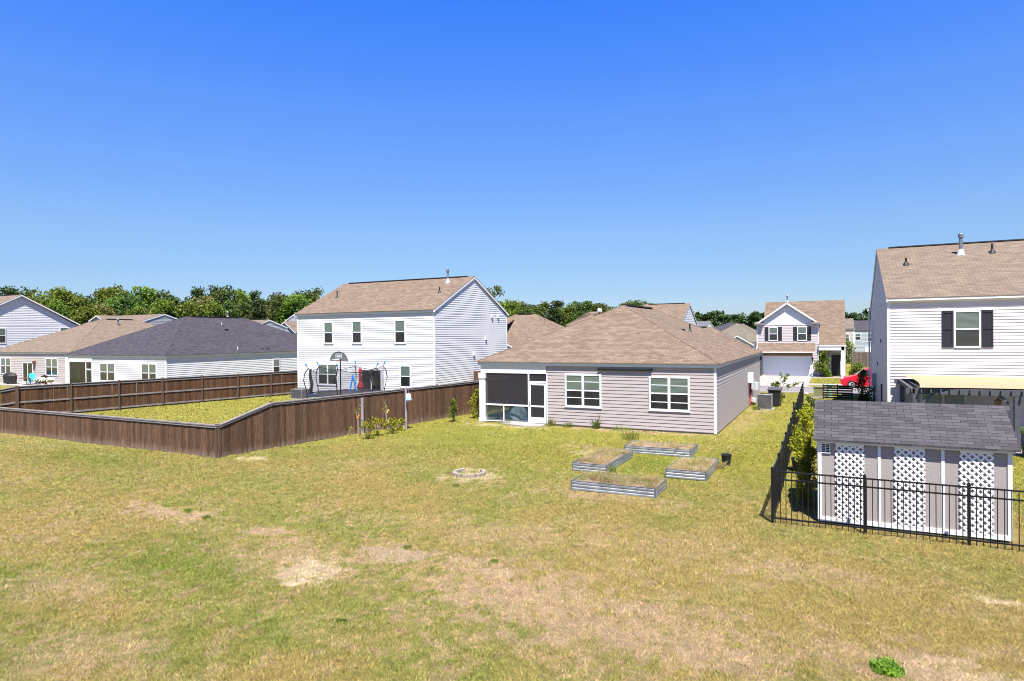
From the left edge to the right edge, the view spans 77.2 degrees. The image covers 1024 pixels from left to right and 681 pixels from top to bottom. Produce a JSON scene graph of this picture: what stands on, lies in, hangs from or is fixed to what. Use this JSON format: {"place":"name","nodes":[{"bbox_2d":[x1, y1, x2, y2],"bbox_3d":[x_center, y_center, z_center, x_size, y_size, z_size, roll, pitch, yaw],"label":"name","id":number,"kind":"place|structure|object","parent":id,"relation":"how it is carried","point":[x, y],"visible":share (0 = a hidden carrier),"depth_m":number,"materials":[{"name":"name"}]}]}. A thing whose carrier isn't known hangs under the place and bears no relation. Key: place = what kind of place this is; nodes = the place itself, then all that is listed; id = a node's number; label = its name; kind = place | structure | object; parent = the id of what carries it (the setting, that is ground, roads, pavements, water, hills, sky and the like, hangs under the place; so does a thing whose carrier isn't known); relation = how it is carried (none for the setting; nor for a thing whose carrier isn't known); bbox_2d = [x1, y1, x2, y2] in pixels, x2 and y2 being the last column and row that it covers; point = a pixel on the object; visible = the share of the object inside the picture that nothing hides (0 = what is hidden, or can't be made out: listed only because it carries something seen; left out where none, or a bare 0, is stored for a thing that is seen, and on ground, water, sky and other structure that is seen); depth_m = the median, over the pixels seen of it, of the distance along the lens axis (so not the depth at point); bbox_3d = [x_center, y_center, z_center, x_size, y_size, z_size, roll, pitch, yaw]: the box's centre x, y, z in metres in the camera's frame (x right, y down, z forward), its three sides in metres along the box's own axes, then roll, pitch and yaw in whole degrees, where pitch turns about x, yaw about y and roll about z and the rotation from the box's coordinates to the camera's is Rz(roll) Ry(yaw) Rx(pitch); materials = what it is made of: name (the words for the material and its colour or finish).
{"place":"outdoors","nodes":[
{"label":"outdoors","id":0,"kind":"place"},
{"bbox_2d":[0,362,1023,680],"bbox_3d":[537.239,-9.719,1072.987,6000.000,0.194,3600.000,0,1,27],"label":"ground","id":1,"kind":"structure","parent":0,"point":[608,628],"depth_m":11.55,"materials":[{"name":"plant"}]},
{"bbox_2d":[0,386,16,407],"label":"privacy fence","id":2,"kind":"object","parent":1,"relation":"on","point":[8,398],"visible":0.62,"depth_m":35.86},
{"bbox_2d":[0,382,53,385],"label":"patio","id":3,"kind":"structure","parent":1,"relation":"on","point":[17,384],"depth_m":63.72,"materials":[{"name":"concrete"}]},
{"bbox_2d":[3,372,16,383],"bbox_3d":[-50.626,3.804,64.795,1.764,1.220,0.985,0,1,27],"label":"grill","id":4,"kind":"object","parent":3,"relation":"on","point":[10,377],"visible":0.91,"depth_m":64.35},
{"bbox_2d":[0,294,80,347],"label":"two storey house","id":5,"kind":"structure","parent":1,"relation":"on","point":[23,318],"depth_m":74.64,"materials":[{"name":"white"}]},
{"bbox_2d":[39,286,78,313],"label":"broadleaf tree","id":6,"kind":"object","parent":1,"relation":"on","point":[64,294],"visible":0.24,"depth_m":110.46,"materials":[{"name":"green plant"}]},
{"bbox_2d":[46,298,71,317],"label":"broadleaf tree","id":7,"kind":"object","parent":1,"relation":"on","point":[53,307],"visible":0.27,"depth_m":105.81,"materials":[{"name":"green plant"}]},
{"bbox_2d":[65,297,89,322],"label":"broadleaf tree","id":8,"kind":"object","parent":1,"relation":"on","point":[82,302],"visible":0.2,"depth_m":109.68,"materials":[{"name":"green plant"}]},
{"bbox_2d":[0,318,155,383],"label":"ranch house","id":9,"kind":"structure","parent":1,"relation":"on","point":[39,357],"depth_m":67.74,"materials":[{"name":"beige"}]},
{"bbox_2d":[0,358,10,373],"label":"window","id":10,"kind":"structure","parent":9,"relation":"in","point":[5,363],"depth_m":68.40,"materials":[{"name":"white glass"}]},
{"bbox_2d":[22,362,32,381],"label":"patio door","id":11,"kind":"structure","parent":9,"relation":"in","point":[27,366],"depth_m":66.56,"materials":[{"name":"white glass"}]},
{"bbox_2d":[45,358,57,375],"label":"window","id":12,"kind":"structure","parent":9,"relation":"in","point":[51,364],"depth_m":64.55,"materials":[{"name":"white glass"}]},
{"bbox_2d":[69,306,103,325],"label":"broadleaf tree","id":13,"kind":"object","parent":1,"relation":"on","point":[88,313],"visible":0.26,"depth_m":102.78,"materials":[{"name":"green plant"}]},
{"bbox_2d":[90,301,120,317],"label":"broadleaf tree","id":14,"kind":"object","parent":1,"relation":"on","point":[106,311],"visible":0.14,"depth_m":106.02,"materials":[{"name":"green plant"}]},
{"bbox_2d":[0,407,221,457],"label":"privacy fence","id":15,"kind":"object","parent":1,"relation":"on","point":[188,438],"visible":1,"depth_m":26.40,"materials":[{"name":"wood"}]},
{"bbox_2d":[89,287,135,308],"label":"broadleaf tree","id":16,"kind":"object","parent":1,"relation":"on","point":[104,293],"visible":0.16,"depth_m":119.82,"materials":[{"name":"green plant"}]},
{"bbox_2d":[110,293,144,314],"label":"broadleaf tree","id":17,"kind":"object","parent":1,"relation":"on","point":[127,301],"visible":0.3,"depth_m":107.92,"materials":[{"name":"green plant"}]},
{"bbox_2d":[82,311,177,324],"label":"distant house","id":18,"kind":"structure","parent":1,"relation":"on","point":[157,319],"depth_m":89.84,"materials":[{"name":"brown"}]},
{"bbox_2d":[126,286,158,313],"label":"broadleaf tree","id":19,"kind":"object","parent":1,"relation":"on","point":[144,293],"visible":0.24,"depth_m":121.38,"materials":[{"name":"green plant"}]},
{"bbox_2d":[17,371,297,412],"bbox_3d":[-22.173,3.358,43.184,0.180,1.860,18.193,0,1,39],"label":"privacy fence","id":20,"kind":"object","parent":1,"relation":"on","point":[83,397],"visible":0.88,"depth_m":41.63,"materials":[{"name":"wood"}]},
{"bbox_2d":[149,298,175,315],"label":"broadleaf tree","id":21,"kind":"object","parent":1,"relation":"on","point":[163,306],"visible":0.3,"depth_m":104.60,"materials":[{"name":"green plant"}]},
{"bbox_2d":[63,311,296,391],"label":"ranch house","id":22,"kind":"structure","parent":1,"relation":"on","point":[187,346],"depth_m":56.93,"materials":[{"name":"white"}]},
{"bbox_2d":[99,363,115,380],"bbox_3d":[-34.633,2.709,54.925,2.190,1.608,0.072,0,1,27],"label":"window","id":23,"kind":"structure","parent":22,"relation":"in","point":[106,370],"depth_m":54.89,"materials":[{"name":"white glass"}]},
{"bbox_2d":[141,363,156,378],"bbox_3d":[-29.671,2.677,52.440,1.990,1.608,0.072,0,1,27],"label":"window","id":24,"kind":"structure","parent":22,"relation":"in","point":[148,370],"depth_m":52.41,"materials":[{"name":"white glass"}]},
{"bbox_2d":[173,301,205,317],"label":"broadleaf tree","id":25,"kind":"object","parent":1,"relation":"on","point":[186,310],"visible":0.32,"depth_m":103.38,"materials":[{"name":"green plant"}]},
{"bbox_2d":[184,286,205,315],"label":"tree","id":26,"kind":"object","parent":1,"relation":"on","point":[195,292],"visible":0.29,"depth_m":120.14,"materials":[{"name":"green plant"}]},
{"bbox_2d":[189,295,214,315],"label":"broadleaf tree","id":27,"kind":"object","parent":1,"relation":"on","point":[206,299],"visible":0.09,"depth_m":112.21,"materials":[{"name":"green plant"}]},
{"bbox_2d":[200,300,226,316],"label":"broadleaf tree","id":28,"kind":"object","parent":1,"relation":"on","point":[215,309],"visible":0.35,"depth_m":104.97,"materials":[{"name":"green plant"}]},
{"bbox_2d":[209,284,242,317],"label":"broadleaf tree","id":29,"kind":"object","parent":1,"relation":"on","point":[225,293],"visible":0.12,"depth_m":122.78,"materials":[{"name":"green plant"}]},
{"bbox_2d":[217,299,246,317],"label":"broadleaf tree","id":30,"kind":"object","parent":1,"relation":"on","point":[228,306],"visible":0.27,"depth_m":108.36,"materials":[{"name":"green plant"}]},
{"bbox_2d":[226,288,251,315],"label":"broadleaf tree","id":31,"kind":"object","parent":1,"relation":"on","point":[240,295],"visible":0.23,"depth_m":123.22,"materials":[{"name":"green plant"}]},
{"bbox_2d":[230,301,251,318],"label":"broadleaf tree","id":32,"kind":"object","parent":1,"relation":"on","point":[243,307],"visible":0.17,"depth_m":111.01,"materials":[{"name":"green plant"}]},
{"bbox_2d":[215,402,272,457],"bbox_3d":[-10.193,3.381,24.582,0.180,1.860,2.452,0,1,32],"label":"privacy fence","id":33,"kind":"object","parent":1,"relation":"on","point":[250,431],"visible":1,"depth_m":24.60,"materials":[{"name":"wood"}]},
{"bbox_2d":[245,298,267,319],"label":"tree","id":34,"kind":"object","parent":1,"relation":"on","point":[257,309],"visible":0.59,"depth_m":105.25,"materials":[{"name":"green plant"}]},
{"bbox_2d":[252,319,287,330],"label":"distant house","id":35,"kind":"structure","parent":1,"relation":"on","point":[269,322],"depth_m":87.45,"materials":[{"name":"blue"}]},
{"bbox_2d":[263,294,293,323],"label":"broadleaf tree","id":36,"kind":"object","parent":1,"relation":"on","point":[277,305],"visible":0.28,"depth_m":107.08,"materials":[{"name":"green plant"}]},
{"bbox_2d":[281,313,296,334],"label":"distant house","id":37,"kind":"structure","parent":1,"relation":"on","point":[290,322],"depth_m":98.56,"materials":[{"name":"brown"}]},
{"bbox_2d":[274,293,311,322],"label":"broadleaf tree","id":38,"kind":"object","parent":1,"relation":"on","point":[291,303],"visible":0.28,"depth_m":106.80,"materials":[{"name":"green plant"}]},
{"bbox_2d":[289,388,313,398],"bbox_3d":[-15.182,3.842,46.237,1.200,0.816,1.200,0,1,27],"label":"air conditioner","id":39,"kind":"object","parent":1,"relation":"on","point":[298,393],"visible":0.79,"depth_m":45.85,"materials":[{"name":"metal"}]},
{"bbox_2d":[293,289,319,308],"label":"broadleaf tree","id":40,"kind":"object","parent":1,"relation":"on","point":[313,296],"visible":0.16,"depth_m":122.04,"materials":[{"name":"green plant"}]},
{"bbox_2d":[330,351,353,394],"bbox_3d":[-10.184,2.422,37.632,1.811,3.569,0.853,0,1,27],"label":"basketball hoop","id":41,"kind":"object","parent":1,"relation":"on","point":[338,356],"visible":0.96,"depth_m":37.76,"materials":[{"name":"grey"}]},
{"bbox_2d":[303,361,387,398],"bbox_3d":[-10.544,2.784,40.993,5.458,2.799,5.000,0,1,27],"label":"trampoline","id":42,"kind":"object","parent":1,"relation":"on","point":[318,393],"visible":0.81,"depth_m":40.97,"materials":[{"name":"black plastic"}]},
{"bbox_2d":[271,380,478,447],"bbox_3d":[-4.618,3.257,32.824,0.180,1.860,17.569,0,1,34],"label":"privacy fence","id":43,"kind":"object","parent":1,"relation":"on","point":[307,420],"visible":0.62,"depth_m":29.17,"materials":[{"name":"wood"}]},
{"bbox_2d":[294,269,508,393],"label":"two storey house","id":44,"kind":"structure","parent":1,"relation":"on","point":[427,331],"depth_m":45.99,"materials":[{"name":"white"}]},
{"bbox_2d":[323,321,332,343],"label":"window","id":45,"kind":"structure","parent":44,"relation":"in","point":[327,326],"depth_m":46.81,"materials":[{"name":"white glass"}]},
{"bbox_2d":[318,363,337,385],"bbox_3d":[-13.473,2.481,46.900,1.900,1.588,0.072,0,1,27],"label":"window","id":46,"kind":"structure","parent":44,"relation":"in","point":[329,378],"depth_m":46.88,"materials":[{"name":"white glass"}]},
{"bbox_2d":[352,321,361,343],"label":"window","id":47,"kind":"structure","parent":44,"relation":"in","point":[356,325],"depth_m":45.62,"materials":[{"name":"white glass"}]},
{"bbox_2d":[362,369,381,389],"bbox_3d":[-9.876,3.034,45.108,1.790,2.020,0.070,0,1,27],"label":"patio door","id":48,"kind":"structure","parent":44,"relation":"in","point":[366,379],"depth_m":45.13,"materials":[{"name":"black glass"}]},
{"bbox_2d":[394,320,405,343],"bbox_3d":[-7.670,-0.596,43.954,0.970,1.648,0.072,0,1,27],"label":"window","id":49,"kind":"structure","parent":44,"relation":"in","point":[399,325],"depth_m":43.94,"materials":[{"name":"white glass"}]},
{"bbox_2d":[399,365,410,387],"bbox_3d":[-7.276,2.461,43.797,0.960,1.548,0.072,0,1,27],"label":"window","id":50,"kind":"structure","parent":44,"relation":"in","point":[405,370],"depth_m":43.78,"materials":[{"name":"white glass"}]},
{"bbox_2d":[447,398,457,421],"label":"columnar shrub","id":51,"kind":"object","parent":1,"relation":"on","point":[453,404],"visible":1,"depth_m":32.80,"materials":[{"name":"green plant"}]},
{"bbox_2d":[452,468,486,477],"bbox_3d":[-1.367,4.202,20.331,1.089,0.120,1.009,0,1,27],"label":"stone ring","id":52,"kind":"object","parent":1,"relation":"on","point":[457,473],"visible":1,"depth_m":20.07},
{"bbox_2d":[467,389,479,418],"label":"leafy shrub","id":53,"kind":"object","parent":1,"relation":"on","point":[475,411],"visible":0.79,"depth_m":34.10,"materials":[{"name":"green plant"}]},
{"bbox_2d":[504,299,522,316],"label":"broadleaf tree","id":54,"kind":"object","parent":1,"relation":"on","point":[513,306],"visible":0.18,"depth_m":156.45,"materials":[{"name":"green plant"}]},
{"bbox_2d":[507,314,563,348],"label":"distant house","id":55,"kind":"structure","parent":1,"relation":"on","point":[522,328],"depth_m":76.72,"materials":[{"name":"brown"}]},
{"bbox_2d":[545,307,565,325],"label":"pine tree","id":56,"kind":"object","parent":1,"relation":"on","point":[553,315],"visible":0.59,"depth_m":154.43,"materials":[{"name":"green plant"}]},
{"bbox_2d":[556,304,578,326],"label":"broadleaf tree","id":57,"kind":"object","parent":1,"relation":"on","point":[568,310],"visible":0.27,"depth_m":162.05,"materials":[{"name":"green plant"}]},
{"bbox_2d":[564,300,592,326],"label":"broadleaf tree","id":58,"kind":"object","parent":1,"relation":"on","point":[580,310],"visible":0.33,"depth_m":156.83,"materials":[{"name":"green plant"}]},
{"bbox_2d":[566,312,598,325],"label":"distant house","id":59,"kind":"structure","parent":1,"relation":"on","point":[587,315],"depth_m":99.67,"materials":[{"name":"brown"}]},
{"bbox_2d":[572,445,632,472],"bbox_3d":[3.094,3.938,21.856,1.936,0.512,3.512,0,1,27],"label":"raised bed","id":60,"kind":"object","parent":1,"relation":"on","point":[600,458],"visible":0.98,"depth_m":21.17,"materials":[{"name":"metal"}]},
{"bbox_2d":[568,467,666,497],"bbox_3d":[3.068,3.968,18.246,3.225,0.509,1.965,0,1,27],"label":"raised bed","id":61,"kind":"object","parent":1,"relation":"on","point":[621,484],"visible":1,"depth_m":17.87,"materials":[{"name":"metal"}]},
{"bbox_2d":[476,304,761,434],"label":"ranch house","id":62,"kind":"structure","parent":1,"relation":"on","point":[698,380],"depth_m":30.95,"materials":[{"name":"beige"}]},
{"bbox_2d":[529,381,545,423],"bbox_3d":[1.263,3.031,31.517,0.920,2.050,0.100,0,1,27],"label":"screen door","id":63,"kind":"structure","parent":62,"relation":"in","point":[537,389],"depth_m":31.53,"materials":[{"name":"white"}]},
{"bbox_2d":[565,373,601,408],"bbox_3d":[3.368,2.391,30.470,1.870,1.618,0.072,0,1,27],"label":"window","id":64,"kind":"structure","parent":62,"relation":"in","point":[587,389],"depth_m":30.44,"materials":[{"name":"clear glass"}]},
{"bbox_2d":[648,376,690,412],"bbox_3d":[7.012,2.387,28.646,1.860,1.578,0.072,0,1,27],"label":"window","id":65,"kind":"structure","parent":62,"relation":"in","point":[678,393],"depth_m":28.62,"materials":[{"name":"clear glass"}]},
{"bbox_2d":[624,439,697,456],"bbox_3d":[5.681,3.909,23.744,3.049,0.484,1.939,0,1,27],"label":"raised bed","id":66,"kind":"object","parent":1,"relation":"on","point":[661,448],"visible":1,"depth_m":23.43,"materials":[{"name":"metal"}]},
{"bbox_2d":[643,303,697,325],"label":"distant house","id":67,"kind":"structure","parent":1,"relation":"on","point":[683,311],"depth_m":74.79,"materials":[{"name":"brown"}]},
{"bbox_2d":[665,453,718,480],"bbox_3d":[5.738,3.915,20.323,1.967,0.526,2.759,0,1,27],"label":"raised bed","id":68,"kind":"object","parent":1,"relation":"on","point":[698,468],"visible":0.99,"depth_m":19.69,"materials":[{"name":"metal"}]},
{"bbox_2d":[698,326,750,346],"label":"distant house","id":69,"kind":"structure","parent":1,"relation":"on","point":[715,330],"depth_m":62.62,"materials":[{"name":"brown"}]},
{"bbox_2d":[722,323,756,348],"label":"distant house","id":70,"kind":"structure","parent":1,"relation":"on","point":[744,333],"depth_m":83.11,"materials":[{"name":"white"}]},
{"bbox_2d":[755,393,774,409],"bbox_3d":[14.595,3.534,37.029,0.980,0.956,0.980,0,1,27],"label":"air conditioner","id":71,"kind":"object","parent":1,"relation":"on","point":[764,401],"visible":0.96,"depth_m":36.70,"materials":[{"name":"metal"}]},
{"bbox_2d":[767,387,781,405],"bbox_3d":[15.714,3.375,38.373,0.760,1.110,0.870,0,1,27],"label":"wheelie bin","id":72,"kind":"object","parent":1,"relation":"on","point":[775,392],"visible":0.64,"depth_m":38.05,"materials":[{"name":"black plastic"}]},
{"bbox_2d":[772,456,778,516],"bbox_3d":[6.457,3.598,15.708,0.068,1.369,1.914,0,1,27],"label":"metal fence","id":73,"kind":"object","parent":1,"relation":"on","point":[776,474],"visible":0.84,"depth_m":15.87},
{"bbox_2d":[694,308,870,329],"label":"pine wood","id":74,"kind":"object","parent":1,"relation":"on","point":[716,318],"visible":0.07,"depth_m":221.45,"materials":[{"name":"plant"}]},
{"bbox_2d":[771,372,800,401],"bbox_3d":[17.099,2.882,40.139,1.852,2.049,1.489,0,1,27],"label":"sapling","id":75,"kind":"object","parent":1,"relation":"on","point":[777,384],"visible":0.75,"depth_m":39.83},
{"bbox_2d":[777,382,803,501],"bbox_3d":[12.621,3.431,28.509,0.068,1.369,26.472,0,1,26],"label":"metal fence","id":76,"kind":"object","parent":1,"relation":"on","point":[784,453],"visible":0.72,"depth_m":21.43,"materials":[{"name":"metal"}]},
{"bbox_2d":[788,431,806,471],"bbox_3d":[9.160,3.492,20.260,0.849,1.318,0.781,-1,1,-25],"label":"leafy shrub","id":77,"kind":"object","parent":1,"relation":"on","point":[798,436],"visible":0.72,"depth_m":20.24,"materials":[{"name":"green plant"}]},
{"bbox_2d":[754,295,845,376],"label":"two storey house","id":78,"kind":"structure","parent":1,"relation":"on","point":[795,338],"depth_m":64.35,"materials":[{"name":"white"}]},
{"bbox_2d":[763,356,811,375],"bbox_3d":[27.661,2.536,64.487,4.470,2.000,0.056,0,1,27],"label":"garage door","id":79,"kind":"structure","parent":78,"relation":"in","point":[772,365],"depth_m":64.42,"materials":[{"name":"paint"}]},
{"bbox_2d":[797,327,806,340],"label":"window","id":80,"kind":"structure","parent":78,"relation":"in","point":[801,331],"depth_m":63.81,"materials":[{"name":"white glass"}]},
{"bbox_2d":[831,355,840,374],"bbox_3d":[32.248,2.453,63.898,0.820,2.000,0.080,0,1,27],"label":"entry door","id":81,"kind":"structure","parent":78,"relation":"in","point":[835,361],"depth_m":63.88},
{"bbox_2d":[792,471,814,504],"bbox_3d":[7.407,3.750,16.312,0.564,0.901,0.488,0,1,27],"label":"leafy shrub","id":82,"kind":"object","parent":1,"relation":"on","point":[805,497],"visible":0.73,"depth_m":16.29,"materials":[{"name":"green plant"}]},
{"bbox_2d":[792,411,816,448],"bbox_3d":[10.722,3.370,23.310,0.998,1.629,0.906,-1,0,-20],"label":"leafy shrub","id":83,"kind":"object","parent":1,"relation":"on","point":[804,419],"visible":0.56,"depth_m":23.29,"materials":[{"name":"green plant"}]},
{"bbox_2d":[794,403,814,435],"bbox_3d":[12.178,3.337,26.397,0.991,1.563,0.765,-1,0,-15],"label":"leafy shrub","id":84,"kind":"object","parent":1,"relation":"on","point":[807,406],"visible":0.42,"depth_m":26.36,"materials":[{"name":"green plant"}]},
{"bbox_2d":[797,432,816,493],"bbox_3d":[7.932,3.317,17.194,0.629,1.747,0.654,0,1,27],"label":"leafy shrub","id":85,"kind":"object","parent":1,"relation":"on","point":[808,451],"visible":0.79,"depth_m":17.10,"materials":[{"name":"green plant"}]},
{"bbox_2d":[812,350,832,376],"bbox_3d":[30.248,2.317,62.207,1.958,2.871,1.713,-1,0,-3],"label":"leafy shrub","id":86,"kind":"object","parent":1,"relation":"on","point":[823,359],"visible":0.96,"depth_m":62.15,"materials":[{"name":"green plant"}]},
{"bbox_2d":[823,384,852,399],"bbox_3d":[21.092,3.348,41.586,1.740,1.000,0.090,0,1,27],"label":"slat screen","id":87,"kind":"object","parent":1,"relation":"on","point":[834,393],"visible":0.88,"depth_m":41.57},
{"bbox_2d":[845,318,854,358],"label":"distant house","id":88,"kind":"structure","parent":1,"relation":"on","point":[849,326],"depth_m":95.70,"materials":[{"name":"beige"}]},
{"bbox_2d":[846,339,855,363],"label":"leafy shrub","id":89,"kind":"object","parent":1,"relation":"on","point":[849,344],"visible":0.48,"depth_m":88.40,"materials":[{"name":"green plant"}]},
{"bbox_2d":[840,367,870,387],"bbox_3d":[27.812,2.931,49.852,4.120,1.600,1.900,0,1,27],"label":"parked car","id":90,"kind":"object","parent":1,"relation":"on","point":[844,380],"visible":0.38,"depth_m":49.73,"materials":[{"name":"red paint"}]},
{"bbox_2d":[851,352,870,367],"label":"privacy fence","id":91,"kind":"object","parent":1,"relation":"on","point":[860,357],"visible":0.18,"depth_m":78.66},
{"bbox_2d":[854,320,870,351],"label":"distant house","id":92,"kind":"structure","parent":1,"relation":"on","point":[861,335],"depth_m":96.79,"materials":[{"name":"white"}]},
{"bbox_2d":[849,369,875,400],"bbox_3d":[20.881,2.795,38.261,0.928,2.206,1.346,-1,1,-28],"label":"leafy shrub","id":93,"kind":"object","parent":1,"relation":"on","point":[861,395],"visible":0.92,"depth_m":38.13,"materials":[{"name":"green plant"}]},
{"bbox_2d":[869,656,905,677],"bbox_3d":[4.885,4.232,8.336,0.453,0.185,0.476,0,1,27],"label":"weed clump","id":94,"kind":"object","parent":1,"relation":"on","point":[886,666],"visible":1,"depth_m":8.29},
{"bbox_2d":[771,467,1023,550],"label":"metal fence","id":95,"kind":"object","parent":1,"relation":"on","point":[968,496],"visible":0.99,"depth_m":13.69,"materials":[{"name":"metal"}]},
{"bbox_2d":[814,399,1020,540],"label":"garden shed","id":96,"kind":"structure","parent":1,"relation":"on","point":[961,444],"depth_m":14.15,"materials":[{"name":"beige paint"}]},
{"bbox_2d":[867,233,1023,429],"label":"two storey house","id":97,"kind":"structure","parent":1,"relation":"on","point":[951,309],"depth_m":29.36,"materials":[{"name":"white"}]},
{"bbox_2d":[920,387,965,403],"bbox_3d":[19.401,2.767,28.880,1.720,2.200,0.070,0,1,27],"label":"patio door","id":98,"kind":"structure","parent":97,"relation":"in","point":[937,398],"depth_m":28.83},
{"bbox_2d":[954,310,980,347],"bbox_3d":[20.182,-0.508,28.451,1.000,1.660,0.060,0,1,27],"label":"window","id":99,"kind":"structure","parent":97,"relation":"in","point":[967,323],"depth_m":28.43,"materials":[{"name":"clear glass"}]},
{"bbox_2d":[1012,431,1023,455],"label":"patio","id":100,"kind":"structure","parent":1,"relation":"on","point":[1019,453],"depth_m":24.55,"materials":[{"name":"concrete"}]},
{"bbox_2d":[894,379,1023,448],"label":"pergola","id":101,"kind":"object","parent":100,"relation":"on","point":[911,387],"visible":0.57,"depth_m":23.93,"materials":[{"name":"metal"}]},
{"bbox_2d":[903,375,1023,388],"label":"shade sail","id":102,"kind":"object","parent":101,"relation":"attached to","point":[925,381],"visible":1,"depth_m":26.25,"materials":[{"name":"beige fabric"}]},
{"bbox_2d":[0,0,1023,322],"label":"sky","id":103,"kind":"structure","parent":0,"point":[732,157],"materials":[{"name":"blue"}]},
{"bbox_2d":[501,422,544,426],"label":"path","id":104,"kind":"structure","parent":0,"point":[519,424],"depth_m":31.23,"materials":[{"name":"concrete"}]},
{"bbox_2d":[760,375,811,386],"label":"driveway","id":105,"kind":"structure","parent":0,"point":[766,380],"depth_m":58.26,"materials":[{"name":"concrete"}]},
{"bbox_2d":[760,387,870,392],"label":"road","id":106,"kind":"structure","parent":0,"point":[794,389],"depth_m":49.48,"materials":[{"name":"asphalt"}]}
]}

